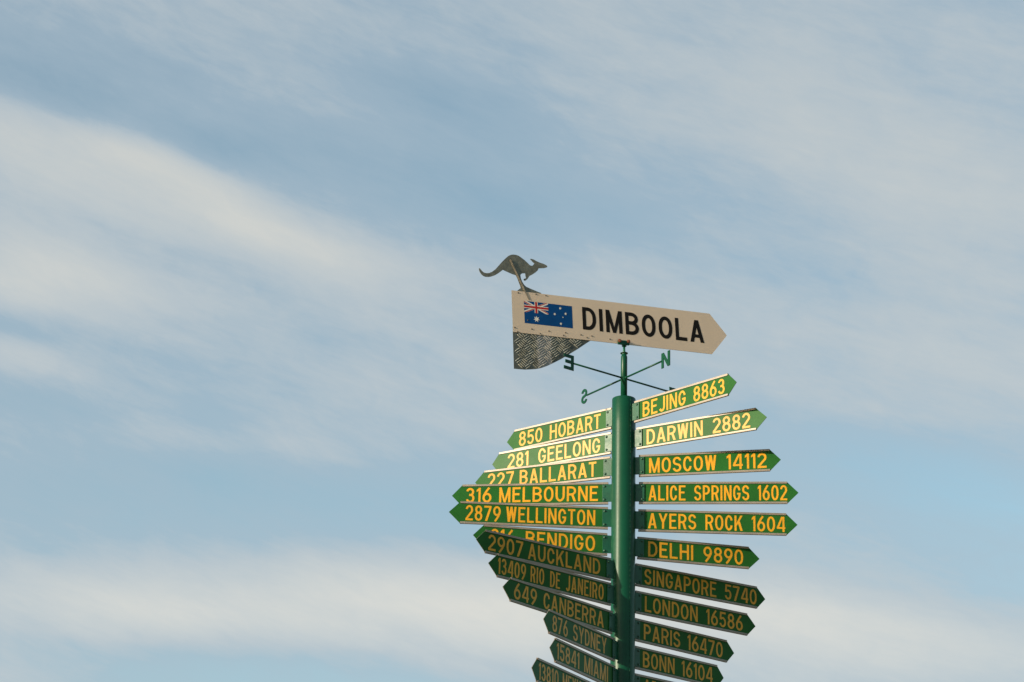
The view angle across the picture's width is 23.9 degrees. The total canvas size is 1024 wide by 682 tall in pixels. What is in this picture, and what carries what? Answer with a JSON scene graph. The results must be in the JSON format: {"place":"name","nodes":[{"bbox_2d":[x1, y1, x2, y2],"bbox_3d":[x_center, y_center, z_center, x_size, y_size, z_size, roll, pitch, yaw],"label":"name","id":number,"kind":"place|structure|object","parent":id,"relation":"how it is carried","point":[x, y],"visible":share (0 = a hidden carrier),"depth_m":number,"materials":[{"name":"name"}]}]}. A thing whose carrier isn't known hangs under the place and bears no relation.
{"place":"outdoors","nodes":[
{"label":"outdoors","id":0,"kind":"place"},
{"bbox_2d":[0,0,1023,681],"label":"sky","id":1,"kind":"structure","parent":0,"point":[256,350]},
{"bbox_2d":[564,350,675,681],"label":"signpost","id":2,"kind":"object","parent":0,"point":[623,492],"visible":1,"depth_m":14.55,"materials":[{"name":"green metal"}]},
{"bbox_2d":[449,501,607,529],"bbox_3d":[0.100,1.049,14.567,0.961,0.140,0.014,3,-22,-3],"label":"fingerboard","id":3,"kind":"object","parent":2,"relation":"attached to","point":[528,515],"visible":1,"depth_m":14.56,"materials":[{"name":"green metal"}]},
{"bbox_2d":[452,482,607,504],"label":"fingerboard","id":4,"kind":"object","parent":2,"relation":"attached to","point":[587,493],"visible":0.97,"depth_m":14.72,"materials":[{"name":"green metal"}]},
{"bbox_2d":[473,524,606,555],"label":"fingerboard","id":5,"kind":"object","parent":2,"relation":"attached to","point":[588,542],"visible":0.59,"depth_m":14.48,"materials":[{"name":"green metal"}]},
{"bbox_2d":[475,456,610,483],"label":"fingerboard","id":6,"kind":"object","parent":2,"relation":"attached to","point":[582,470],"visible":0.9,"depth_m":14.89,"materials":[{"name":"green metal"}]},
{"bbox_2d":[476,530,610,580],"bbox_3d":[0.191,1.252,14.172,0.965,0.140,0.014,16,-26,-31],"label":"fingerboard","id":7,"kind":"object","parent":2,"relation":"attached to","point":[490,542],"visible":1,"depth_m":14.17,"materials":[{"name":"green metal"}]},
{"bbox_2d":[488,553,610,605],"bbox_3d":[0.225,1.388,14.097,0.918,0.140,0.015,18,-28,-34],"label":"fingerboard","id":8,"kind":"object","parent":2,"relation":"attached to","point":[502,566],"visible":1,"depth_m":14.10,"materials":[{"name":"green metal"}]},
{"bbox_2d":[492,432,611,468],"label":"fingerboard","id":9,"kind":"object","parent":2,"relation":"attached to","point":[592,446],"visible":0.97,"depth_m":15.02,"materials":[{"name":"green metal"}]},
{"bbox_2d":[503,577,612,633],"bbox_3d":[0.269,1.527,13.980,0.014,0.140,0.922,-19,-31,41],"label":"fingerboard","id":10,"kind":"object","parent":2,"relation":"attached to","point":[529,595],"visible":0.98,"depth_m":13.97,"materials":[{"name":"green metal"}]},
{"bbox_2d":[507,408,611,449],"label":"fingerboard","id":11,"kind":"object","parent":2,"relation":"attached to","point":[565,428],"visible":1,"depth_m":15.11,"materials":[{"name":"green metal"}]},
{"bbox_2d":[531,658,589,681],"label":"fingerboard","id":12,"kind":"object","parent":2,"relation":"attached to","point":[544,671],"visible":1,"depth_m":13.51,"materials":[{"name":"green metal"}]},
{"bbox_2d":[543,609,614,661],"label":"fingerboard","id":13,"kind":"object","parent":2,"relation":"attached to","point":[576,633],"visible":1,"depth_m":13.89,"materials":[{"name":"green metal"}]},
{"bbox_2d":[549,638,615,681],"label":"fingerboard","id":14,"kind":"object","parent":2,"relation":"attached to","point":[579,661],"visible":1,"depth_m":13.82,"materials":[{"name":"green metal"}]},
{"bbox_2d":[479,255,726,369],"bbox_3d":[0.583,-0.121,15.019,1.679,0.750,0.050,6,-22,-22],"label":"weather vane","id":15,"kind":"object","parent":2,"relation":"attached to","point":[548,329],"visible":1,"depth_m":14.96,"materials":[{"name":"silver metal"}]},
{"bbox_2d":[635,673,672,681],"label":"fingerboard","id":16,"kind":"object","parent":2,"relation":"attached to","point":[644,678],"visible":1,"depth_m":14.35,"materials":[{"name":"green metal"}]},
{"bbox_2d":[635,646,722,681],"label":"fingerboard","id":17,"kind":"object","parent":2,"relation":"attached to","point":[671,665],"visible":1,"depth_m":14.52,"materials":[{"name":"green metal"}]},
{"bbox_2d":[635,618,733,662],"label":"fingerboard","id":18,"kind":"object","parent":2,"relation":"attached to","point":[683,641],"visible":1,"depth_m":14.61,"materials":[{"name":"green metal"}]},
{"bbox_2d":[634,373,736,422],"bbox_3d":[1.040,0.339,14.538,0.791,0.140,0.014,-19,-30,40],"label":"fingerboard","id":19,"kind":"object","parent":2,"relation":"attached to","point":[690,395],"visible":1,"depth_m":14.53,"materials":[{"name":"green metal"}]},
{"bbox_2d":[635,590,754,635],"bbox_3d":[1.117,1.657,14.659,0.892,0.140,0.015,14,-26,-28],"label":"fingerboard","id":20,"kind":"object","parent":2,"relation":"attached to","point":[692,613],"visible":1,"depth_m":14.65,"materials":[{"name":"green metal"}]},
{"bbox_2d":[637,537,758,568],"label":"fingerboard","id":21,"kind":"object","parent":2,"relation":"attached to","point":[700,553],"visible":1,"depth_m":14.62,"materials":[{"name":"green metal"}]},
{"bbox_2d":[635,563,764,608],"bbox_3d":[1.151,1.497,14.709,0.933,0.140,0.014,13,-25,-26],"label":"fingerboard","id":22,"kind":"object","parent":2,"relation":"attached to","point":[698,586],"visible":1,"depth_m":14.70,"materials":[{"name":"green metal"}]},
{"bbox_2d":[636,408,766,449],"bbox_3d":[1.138,0.524,14.550,0.859,0.140,0.014,-11,-25,27],"label":"fingerboard","id":23,"kind":"object","parent":2,"relation":"attached to","point":[711,426],"visible":1,"depth_m":14.55,"materials":[{"name":"green metal"}]},
{"bbox_2d":[639,449,780,476],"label":"fingerboard","id":24,"kind":"object","parent":2,"relation":"attached to","point":[719,462],"visible":1,"depth_m":14.62,"materials":[{"name":"green metal"}]},
{"bbox_2d":[638,509,796,535],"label":"fingerboard","id":25,"kind":"object","parent":2,"relation":"attached to","point":[722,522],"visible":1,"depth_m":14.59,"materials":[{"name":"green metal"}]},
{"bbox_2d":[639,481,797,503],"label":"fingerboard","id":26,"kind":"object","parent":2,"relation":"attached to","point":[786,492],"visible":1,"depth_m":14.61,"materials":[{"name":"green metal"}]}
]}

